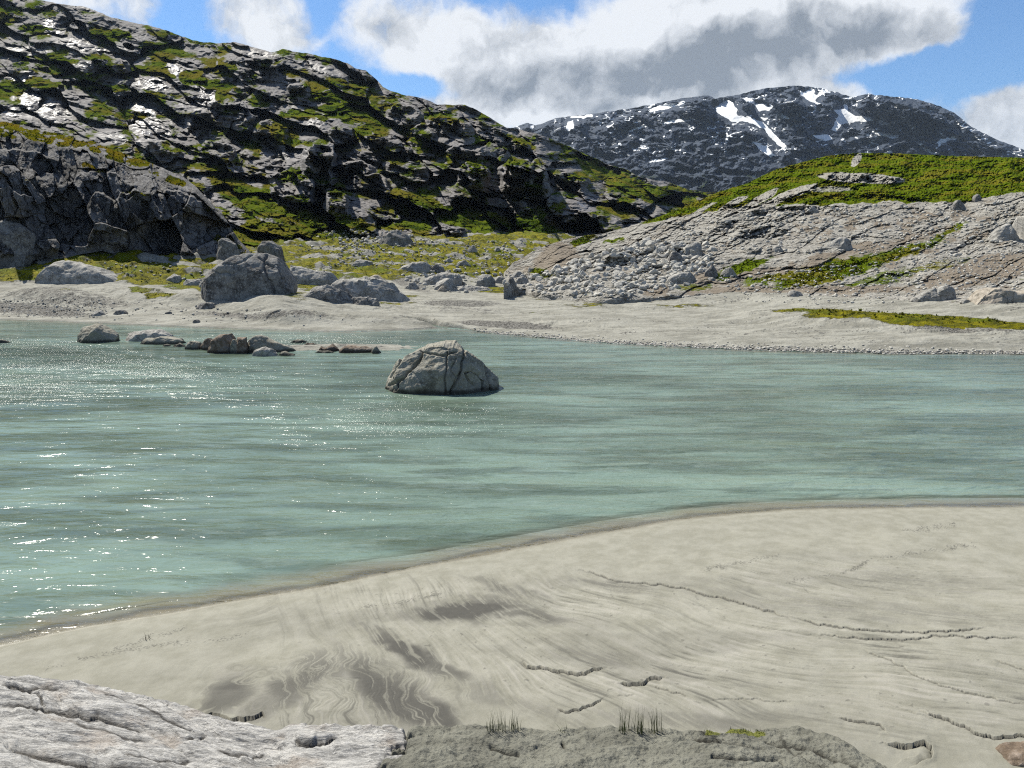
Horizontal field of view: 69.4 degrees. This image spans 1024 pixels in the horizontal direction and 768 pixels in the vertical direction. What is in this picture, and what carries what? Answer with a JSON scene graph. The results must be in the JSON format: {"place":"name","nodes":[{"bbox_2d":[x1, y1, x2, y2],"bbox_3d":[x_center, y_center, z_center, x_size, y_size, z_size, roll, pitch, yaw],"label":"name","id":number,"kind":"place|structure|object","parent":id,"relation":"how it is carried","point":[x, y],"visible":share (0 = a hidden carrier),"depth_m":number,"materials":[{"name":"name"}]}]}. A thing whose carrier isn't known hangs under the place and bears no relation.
{"place":"outdoors","nodes":[
{"label":"outdoors","id":0,"kind":"place"},
{"bbox_2d":[0,0,714,246],"bbox_3d":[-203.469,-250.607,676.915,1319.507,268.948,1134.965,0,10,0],"label":"hill","id":1,"kind":"structure","parent":0,"point":[197,118],"depth_m":329.59,"materials":[{"name":"grey stone"}]},
{"bbox_2d":[0,121,249,264],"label":"cliff knoll","id":2,"kind":"structure","parent":1,"relation":"attached to","point":[57,200],"depth_m":111.36,"materials":[{"name":"grey stone"}]},
{"bbox_2d":[0,220,39,267],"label":"boulder","id":3,"kind":"object","parent":2,"relation":"on","point":[19,239],"visible":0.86,"depth_m":98.56,"materials":[{"name":"grey stone"}]},
{"bbox_2d":[0,1,1023,323],"bbox_3d":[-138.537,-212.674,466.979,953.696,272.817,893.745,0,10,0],"label":"ground cover","id":4,"kind":"object","parent":1,"relation":"on","point":[820,277],"visible":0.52,"depth_m":152.37,"materials":[{"name":"green plant"}]},
{"bbox_2d":[0,319,1023,638],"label":"river water","id":5,"kind":"structure","parent":0,"point":[134,475],"depth_m":21.63,"materials":[{"name":"teal liquid"}]},
{"bbox_2d":[77,324,119,342],"bbox_3d":[-28.151,-3.001,50.340,2.739,2.191,2.219,0,10,0],"label":"boulder","id":6,"kind":"object","parent":5,"relation":"in","point":[97,333],"visible":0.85,"depth_m":49.62,"materials":[{"name":"grey stone"}]},
{"bbox_2d":[91,310,105,315],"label":"boulder","id":7,"kind":"object","parent":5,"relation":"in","point":[98,313],"visible":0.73,"depth_m":67.52,"materials":[{"name":"grey stone"}]},
{"bbox_2d":[113,309,127,314],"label":"boulder","id":8,"kind":"object","parent":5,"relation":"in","point":[118,312],"visible":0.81,"depth_m":67.90,"materials":[{"name":"grey stone"}]},
{"bbox_2d":[125,329,173,340],"bbox_3d":[-25.074,-3.031,51.028,3.224,1.515,1.878,0,10,0],"label":"boulder","id":9,"kind":"object","parent":5,"relation":"in","point":[142,335],"visible":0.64,"depth_m":50.31,"materials":[{"name":"grey stone"}]},
{"bbox_2d":[140,336,185,344],"bbox_3d":[-23.286,-2.657,49.082,3.072,1.056,1.663,0,10,0],"label":"boulder","id":10,"kind":"object","parent":5,"relation":"in","point":[163,340],"visible":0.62,"depth_m":48.45,"materials":[{"name":"grey stone"}]},
{"bbox_2d":[173,343,184,346],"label":"boulder","id":11,"kind":"object","parent":5,"relation":"in","point":[179,345],"visible":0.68,"depth_m":47.01,"materials":[{"name":"grey stone"}]},
{"bbox_2d":[185,341,201,349],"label":"boulder","id":12,"kind":"object","parent":5,"relation":"in","point":[193,345],"visible":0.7,"depth_m":45.52,"materials":[{"name":"grey stone"}]},
{"bbox_2d":[200,338,211,349],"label":"boulder","id":13,"kind":"object","parent":5,"relation":"in","point":[205,344],"visible":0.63,"depth_m":45.29,"materials":[{"name":"grey stone"}]},
{"bbox_2d":[207,333,235,352],"bbox_3d":[-17.469,-2.003,44.311,1.691,2.060,1.276,0,10,0],"label":"boulder","id":14,"kind":"object","parent":5,"relation":"in","point":[220,343],"visible":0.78,"depth_m":43.75,"materials":[{"name":"grey stone"}]},
{"bbox_2d":[230,339,236,352],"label":"boulder","id":15,"kind":"object","parent":5,"relation":"in","point":[233,345],"visible":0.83,"depth_m":43.66,"materials":[{"name":"grey stone"}]},
{"bbox_2d":[252,347,277,355],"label":"boulder","id":16,"kind":"object","parent":5,"relation":"in","point":[264,351],"visible":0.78,"depth_m":42.54,"materials":[{"name":"grey stone"}]},
{"bbox_2d":[278,351,294,355],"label":"boulder","id":17,"kind":"object","parent":5,"relation":"in","point":[284,353],"visible":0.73,"depth_m":42.74,"materials":[{"name":"grey stone"}]},
{"bbox_2d":[290,343,417,350],"bbox_3d":[-10.891,-2.351,46.919,11.960,0.396,5.251,0,10,0],"label":"sand bar","id":18,"kind":"object","parent":5,"relation":"in","point":[340,346],"visible":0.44,"depth_m":46.47,"materials":[{"name":"beige sand"}]},
{"bbox_2d":[248,335,295,352],"bbox_3d":[-14.589,-2.052,44.872,3.051,1.911,1.594,0,10,0],"label":"boulder","id":19,"kind":"object","parent":18,"relation":"on","point":[257,342],"visible":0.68,"depth_m":44.36,"materials":[{"name":"grey stone"}]},
{"bbox_2d":[290,339,306,342],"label":"boulder","id":20,"kind":"object","parent":18,"relation":"on","point":[299,341],"visible":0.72,"depth_m":49.40,"materials":[{"name":"grey stone"}]},
{"bbox_2d":[315,350,334,352],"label":"boulder","id":21,"kind":"object","parent":18,"relation":"on","point":[323,351],"visible":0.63,"depth_m":44.03,"materials":[{"name":"grey stone"}]},
{"bbox_2d":[319,344,338,351],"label":"boulder","id":22,"kind":"object","parent":18,"relation":"on","point":[332,347],"visible":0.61,"depth_m":44.73,"materials":[{"name":"grey stone"}]},
{"bbox_2d":[339,345,371,352],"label":"boulder","id":23,"kind":"object","parent":18,"relation":"on","point":[354,349],"visible":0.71,"depth_m":44.00,"materials":[{"name":"grey stone"}]},
{"bbox_2d":[371,346,380,353],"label":"boulder","id":24,"kind":"object","parent":5,"relation":"in","point":[375,350],"visible":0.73,"depth_m":43.74,"materials":[{"name":"grey stone"}]},
{"bbox_2d":[385,340,498,394],"bbox_3d":[-2.981,0.060,31.949,5.060,3.901,3.287,0,10,0],"label":"boulder","id":25,"kind":"object","parent":5,"relation":"in","point":[449,367],"visible":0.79,"depth_m":30.71,"materials":[{"name":"grey stone"}]},
{"bbox_2d":[0,503,1023,767],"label":"sand bank","id":26,"kind":"structure","parent":0,"point":[888,637],"depth_m":10.48,"materials":[{"name":"beige sand"}]},
{"bbox_2d":[0,675,406,767],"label":"rock slab","id":27,"kind":"object","parent":26,"relation":"on","point":[50,723],"visible":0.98,"depth_m":7.58,"materials":[{"name":"grey stone"}]},
{"bbox_2d":[380,724,886,767],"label":"silt ledge","id":28,"kind":"object","parent":26,"relation":"on","point":[481,746],"visible":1,"depth_m":7.29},
{"bbox_2d":[486,710,520,733],"bbox_3d":[-0.078,3.470,7.649,0.372,0.341,0.173,-1,10,-8],"label":"grass tuft","id":29,"kind":"object","parent":28,"relation":"on","point":[500,723],"visible":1,"depth_m":7.65,"materials":[{"name":"grey plant"}]},
{"bbox_2d":[619,702,663,734],"bbox_3d":[1.321,3.447,7.631,0.525,0.398,0.189,-2,10,-13],"label":"grass tuft","id":30,"kind":"object","parent":28,"relation":"on","point":[639,724],"visible":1,"depth_m":7.64,"materials":[{"name":"grey plant"}]},
{"bbox_2d":[730,727,760,733],"bbox_3d":[2.443,3.712,7.919,0.494,0.316,0.497,0,10,0],"label":"grass cushion","id":31,"kind":"object","parent":28,"relation":"on","point":[745,730],"depth_m":7.75,"materials":[{"name":"plant"}]},
{"bbox_2d":[995,741,1023,766],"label":"boulder","id":32,"kind":"object","parent":26,"relation":"on","point":[1011,753],"visible":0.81,"depth_m":7.53,"materials":[{"name":"brown stone"}]},
{"bbox_2d":[0,230,1023,353],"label":"shore","id":33,"kind":"structure","parent":0,"point":[736,318],"depth_m":66.33,"materials":[{"name":"beige sand"}]},
{"bbox_2d":[35,260,117,283],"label":"boulder","id":34,"kind":"object","parent":33,"relation":"on","point":[67,271],"visible":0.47,"depth_m":88.21,"materials":[{"name":"grey stone"}]},
{"bbox_2d":[166,274,181,282],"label":"boulder","id":35,"kind":"object","parent":33,"relation":"on","point":[175,278],"visible":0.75,"depth_m":91.05,"materials":[{"name":"grey stone"}]},
{"bbox_2d":[183,279,201,285],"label":"boulder","id":36,"kind":"object","parent":33,"relation":"on","point":[195,282],"visible":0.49,"depth_m":84.87,"materials":[{"name":"grey stone"}]},
{"bbox_2d":[196,302,215,309],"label":"boulder","id":37,"kind":"object","parent":33,"relation":"on","point":[208,305],"visible":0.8,"depth_m":69.41,"materials":[{"name":"grey stone"}]},
{"bbox_2d":[216,238,239,259],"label":"boulder","id":38,"kind":"object","parent":33,"relation":"on","point":[227,248],"visible":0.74,"depth_m":107.38,"materials":[{"name":"grey stone"}]},
{"bbox_2d":[236,337,247,353],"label":"boulder","id":39,"kind":"object","parent":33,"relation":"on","point":[242,345],"visible":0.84,"depth_m":43.68,"materials":[{"name":"grey stone"}]},
{"bbox_2d":[200,253,297,301],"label":"boulder","id":40,"kind":"object","parent":33,"relation":"on","point":[237,277],"visible":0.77,"depth_m":71.02,"materials":[{"name":"grey stone"}]},
{"bbox_2d":[257,241,284,260],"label":"boulder","id":41,"kind":"object","parent":33,"relation":"on","point":[272,248],"visible":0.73,"depth_m":114.87,"materials":[{"name":"grey stone"}]},
{"bbox_2d":[290,265,337,284],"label":"boulder","id":42,"kind":"object","parent":33,"relation":"on","point":[303,275],"visible":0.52,"depth_m":88.05,"materials":[{"name":"grey stone"}]},
{"bbox_2d":[303,285,352,303],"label":"boulder","id":43,"kind":"object","parent":33,"relation":"on","point":[330,293],"visible":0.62,"depth_m":70.19,"materials":[{"name":"grey stone"}]},
{"bbox_2d":[351,259,373,266],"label":"boulder","id":44,"kind":"object","parent":33,"relation":"on","point":[359,262],"visible":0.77,"depth_m":116.01,"materials":[{"name":"grey stone"}]},
{"bbox_2d":[352,297,379,305],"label":"boulder","id":45,"kind":"object","parent":33,"relation":"on","point":[370,301],"visible":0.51,"depth_m":70.70,"materials":[{"name":"grey stone"}]},
{"bbox_2d":[331,276,410,301],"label":"boulder","id":46,"kind":"object","parent":33,"relation":"on","point":[378,289],"visible":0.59,"depth_m":75.19,"materials":[{"name":"grey stone"}]},
{"bbox_2d":[371,275,384,279],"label":"boulder","id":47,"kind":"object","parent":33,"relation":"on","point":[377,276],"visible":0.14,"depth_m":97.33,"materials":[{"name":"grey stone"}]},
{"bbox_2d":[379,230,413,245],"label":"boulder","id":48,"kind":"object","parent":33,"relation":"on","point":[392,237],"visible":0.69,"depth_m":157.86,"materials":[{"name":"grey stone"}]},
{"bbox_2d":[405,282,418,289],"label":"boulder","id":49,"kind":"object","parent":33,"relation":"on","point":[411,285],"visible":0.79,"depth_m":92.07,"materials":[{"name":"grey stone"}]},
{"bbox_2d":[399,262,431,273],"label":"boulder","id":50,"kind":"object","parent":33,"relation":"on","point":[421,267],"visible":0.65,"depth_m":113.00,"materials":[{"name":"grey stone"}]},
{"bbox_2d":[431,264,444,272],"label":"boulder","id":51,"kind":"object","parent":33,"relation":"on","point":[437,268],"visible":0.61,"depth_m":114.42,"materials":[{"name":"grey stone"}]},
{"bbox_2d":[437,286,445,291],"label":"boulder","id":52,"kind":"object","parent":33,"relation":"on","point":[441,289],"visible":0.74,"depth_m":90.03,"materials":[{"name":"grey stone"}]},
{"bbox_2d":[422,272,462,285],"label":"boulder","id":53,"kind":"object","parent":33,"relation":"on","point":[456,279],"visible":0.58,"depth_m":98.76,"materials":[{"name":"grey stone"}]},
{"bbox_2d":[434,278,457,290],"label":"boulder","id":54,"kind":"object","parent":33,"relation":"on","point":[448,284],"visible":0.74,"depth_m":91.32,"materials":[{"name":"grey stone"}]},
{"bbox_2d":[457,260,470,265],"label":"boulder","id":55,"kind":"object","parent":33,"relation":"on","point":[464,262],"visible":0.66,"depth_m":125.25,"materials":[{"name":"grey stone"}]},
{"bbox_2d":[468,245,476,252],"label":"boulder","id":56,"kind":"object","parent":33,"relation":"on","point":[472,248],"visible":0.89,"depth_m":149.41,"materials":[{"name":"grey stone"}]},
{"bbox_2d":[458,285,490,290],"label":"boulder","id":57,"kind":"object","parent":33,"relation":"on","point":[469,288],"visible":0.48,"depth_m":91.75,"materials":[{"name":"grey stone"}]},
{"bbox_2d":[476,274,495,286],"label":"boulder","id":58,"kind":"object","parent":33,"relation":"on","point":[485,280],"visible":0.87,"depth_m":98.04,"materials":[{"name":"grey stone"}]},
{"bbox_2d":[0,298,1023,354],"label":"gravel","id":59,"kind":"structure","parent":33,"relation":"on","point":[814,350],"depth_m":45.94,"materials":[{"name":"grey gravel"}]},
{"bbox_2d":[2,199,1023,325],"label":"scree","id":60,"kind":"structure","parent":33,"relation":"on","point":[638,270],"depth_m":96.77,"materials":[{"name":"stone"}]},
{"bbox_2d":[44,0,1023,149],"label":"sky","id":61,"kind":"structure","parent":0,"point":[516,63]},
{"bbox_2d":[504,153,1023,303],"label":"hill","id":62,"kind":"structure","parent":0,"point":[561,253],"depth_m":113.85,"materials":[{"name":"stone"}]},
{"bbox_2d":[495,275,504,283],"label":"boulder","id":63,"kind":"object","parent":62,"relation":"on","point":[498,279],"visible":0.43,"depth_m":103.28,"materials":[{"name":"grey stone"}]},
{"bbox_2d":[507,287,510,295],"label":"boulder","id":64,"kind":"object","parent":62,"relation":"on","point":[508,291],"visible":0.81,"depth_m":82.12,"materials":[{"name":"grey stone"}]},
{"bbox_2d":[508,277,515,290],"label":"boulder","id":65,"kind":"object","parent":62,"relation":"on","point":[511,281],"visible":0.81,"depth_m":83.93,"materials":[{"name":"grey stone"}]},
{"bbox_2d":[511,271,522,277],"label":"boulder","id":66,"kind":"object","parent":62,"relation":"on","point":[516,274],"visible":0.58,"depth_m":106.36,"materials":[{"name":"grey stone"}]},
{"bbox_2d":[516,276,528,283],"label":"boulder","id":67,"kind":"object","parent":62,"relation":"on","point":[522,280],"visible":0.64,"depth_m":93.17,"materials":[{"name":"grey stone"}]},
{"bbox_2d":[532,273,539,279],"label":"stone","id":68,"kind":"object","parent":62,"relation":"on","point":[535,275],"visible":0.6,"depth_m":98.36,"materials":[{"name":"grey stone"}]},
{"bbox_2d":[564,277,572,283],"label":"stone","id":69,"kind":"object","parent":62,"relation":"on","point":[567,280],"visible":0.84,"depth_m":87.78,"materials":[{"name":"grey stone"}]},
{"bbox_2d":[594,263,603,267],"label":"stone","id":70,"kind":"object","parent":62,"relation":"on","point":[600,265],"visible":0.77,"depth_m":93.91,"materials":[{"name":"grey stone"}]},
{"bbox_2d":[595,266,603,270],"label":"stone","id":71,"kind":"object","parent":62,"relation":"on","point":[598,268],"visible":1,"depth_m":93.15,"materials":[{"name":"grey stone"}]},
{"bbox_2d":[607,289,614,293],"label":"stone","id":72,"kind":"object","parent":62,"relation":"on","point":[610,291],"visible":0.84,"depth_m":74.88,"materials":[{"name":"grey stone"}]},
{"bbox_2d":[614,281,622,287],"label":"stone","id":73,"kind":"object","parent":62,"relation":"on","point":[618,284],"visible":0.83,"depth_m":79.19,"materials":[{"name":"grey stone"}]},
{"bbox_2d":[615,289,623,294],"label":"stone","id":74,"kind":"object","parent":62,"relation":"on","point":[618,291],"visible":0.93,"depth_m":74.33,"materials":[{"name":"grey stone"}]},
{"bbox_2d":[639,285,646,289],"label":"stone","id":75,"kind":"object","parent":62,"relation":"on","point":[641,287],"visible":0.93,"depth_m":77.71,"materials":[{"name":"grey stone"}]},
{"bbox_2d":[646,258,656,262],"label":"stone","id":76,"kind":"object","parent":62,"relation":"on","point":[652,260],"visible":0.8,"depth_m":93.44,"materials":[{"name":"grey stone"}]},
{"bbox_2d":[648,269,658,274],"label":"stone","id":77,"kind":"object","parent":62,"relation":"on","point":[654,271],"visible":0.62,"depth_m":88.06,"materials":[{"name":"grey stone"}]},
{"bbox_2d":[653,248,661,253],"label":"stone","id":78,"kind":"object","parent":62,"relation":"on","point":[657,250],"visible":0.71,"depth_m":102.31,"materials":[{"name":"grey stone"}]},
{"bbox_2d":[655,252,667,257],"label":"stone","id":79,"kind":"object","parent":62,"relation":"on","point":[663,255],"visible":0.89,"depth_m":98.32,"materials":[{"name":"grey stone"}]},
{"bbox_2d":[668,251,682,264],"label":"boulder","id":80,"kind":"object","parent":62,"relation":"on","point":[676,256],"visible":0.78,"depth_m":93.02,"materials":[{"name":"grey stone"}]},
{"bbox_2d":[667,272,695,283],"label":"boulder","id":81,"kind":"object","parent":62,"relation":"on","point":[683,277],"visible":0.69,"depth_m":82.03,"materials":[{"name":"grey stone"}]},
{"bbox_2d":[686,266,693,271],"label":"stone","id":82,"kind":"object","parent":62,"relation":"on","point":[690,268],"visible":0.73,"depth_m":88.75,"materials":[{"name":"grey stone"}]},
{"bbox_2d":[684,243,702,255],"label":"boulder","id":83,"kind":"object","parent":62,"relation":"on","point":[697,247],"visible":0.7,"depth_m":97.49,"materials":[{"name":"grey stone"}]},
{"bbox_2d":[704,265,717,277],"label":"boulder","id":84,"kind":"object","parent":62,"relation":"on","point":[711,271],"visible":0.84,"depth_m":84.23,"materials":[{"name":"grey stone"}]},
{"bbox_2d":[708,246,717,250],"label":"stone","id":85,"kind":"object","parent":62,"relation":"on","point":[711,248],"visible":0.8,"depth_m":100.05,"materials":[{"name":"grey stone"}]},
{"bbox_2d":[720,267,736,276],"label":"boulder","id":86,"kind":"object","parent":62,"relation":"on","point":[728,272],"visible":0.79,"depth_m":84.30,"materials":[{"name":"grey stone"}]},
{"bbox_2d":[772,245,782,252],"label":"boulder","id":87,"kind":"object","parent":62,"relation":"on","point":[776,248],"visible":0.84,"depth_m":96.63,"materials":[{"name":"grey stone"}]},
{"bbox_2d":[786,290,802,296],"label":"boulder","id":88,"kind":"object","parent":62,"relation":"on","point":[792,293],"visible":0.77,"depth_m":68.96,"materials":[{"name":"grey stone"}]},
{"bbox_2d":[808,206,817,213],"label":"boulder","id":89,"kind":"object","parent":62,"relation":"on","point":[812,208],"visible":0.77,"depth_m":127.65,"materials":[{"name":"grey stone"}]},
{"bbox_2d":[825,237,852,250],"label":"boulder","id":90,"kind":"object","parent":62,"relation":"on","point":[843,243],"visible":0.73,"depth_m":96.26,"materials":[{"name":"grey stone"}]},
{"bbox_2d":[909,288,940,301],"bbox_3d":[33.318,-6.463,59.472,2.574,2.537,1.894,0,10,0],"label":"boulder","id":91,"kind":"object","parent":62,"relation":"on","point":[930,295],"visible":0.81,"depth_m":58.85,"materials":[{"name":"grey stone"}]},
{"bbox_2d":[936,285,955,300],"bbox_3d":[34.603,-6.673,59.144,1.641,2.528,1.430,0,10,0],"label":"boulder","id":92,"kind":"object","parent":62,"relation":"on","point":[946,292],"visible":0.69,"depth_m":58.48,"materials":[{"name":"grey stone"}]},
{"bbox_2d":[950,200,965,210],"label":"boulder","id":93,"kind":"object","parent":62,"relation":"on","point":[956,205],"visible":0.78,"depth_m":118.60,"materials":[{"name":"grey stone"}]},
{"bbox_2d":[960,299,969,303],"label":"boulder","id":94,"kind":"object","parent":62,"relation":"on","point":[963,301],"visible":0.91,"depth_m":55.69,"materials":[{"name":"grey stone"}]},
{"bbox_2d":[971,194,981,201],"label":"boulder","id":95,"kind":"object","parent":62,"relation":"on","point":[976,198],"visible":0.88,"depth_m":123.42,"materials":[{"name":"grey stone"}]},
{"bbox_2d":[967,287,1023,304],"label":"boulder","id":96,"kind":"object","parent":62,"relation":"on","point":[988,295],"visible":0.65,"depth_m":54.07,"materials":[{"name":"grey stone"}]},
{"bbox_2d":[988,216,1023,240],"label":"boulder","id":97,"kind":"object","parent":62,"relation":"on","point":[1014,230],"visible":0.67,"depth_m":93.71,"materials":[{"name":"grey stone"}]},
{"bbox_2d":[514,86,1023,192],"bbox_3d":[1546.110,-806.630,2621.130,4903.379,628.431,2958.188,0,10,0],"label":"mountain","id":98,"kind":"structure","parent":0,"point":[706,143],"depth_m":2204.45,"materials":[{"name":"grey stone"}]}
]}

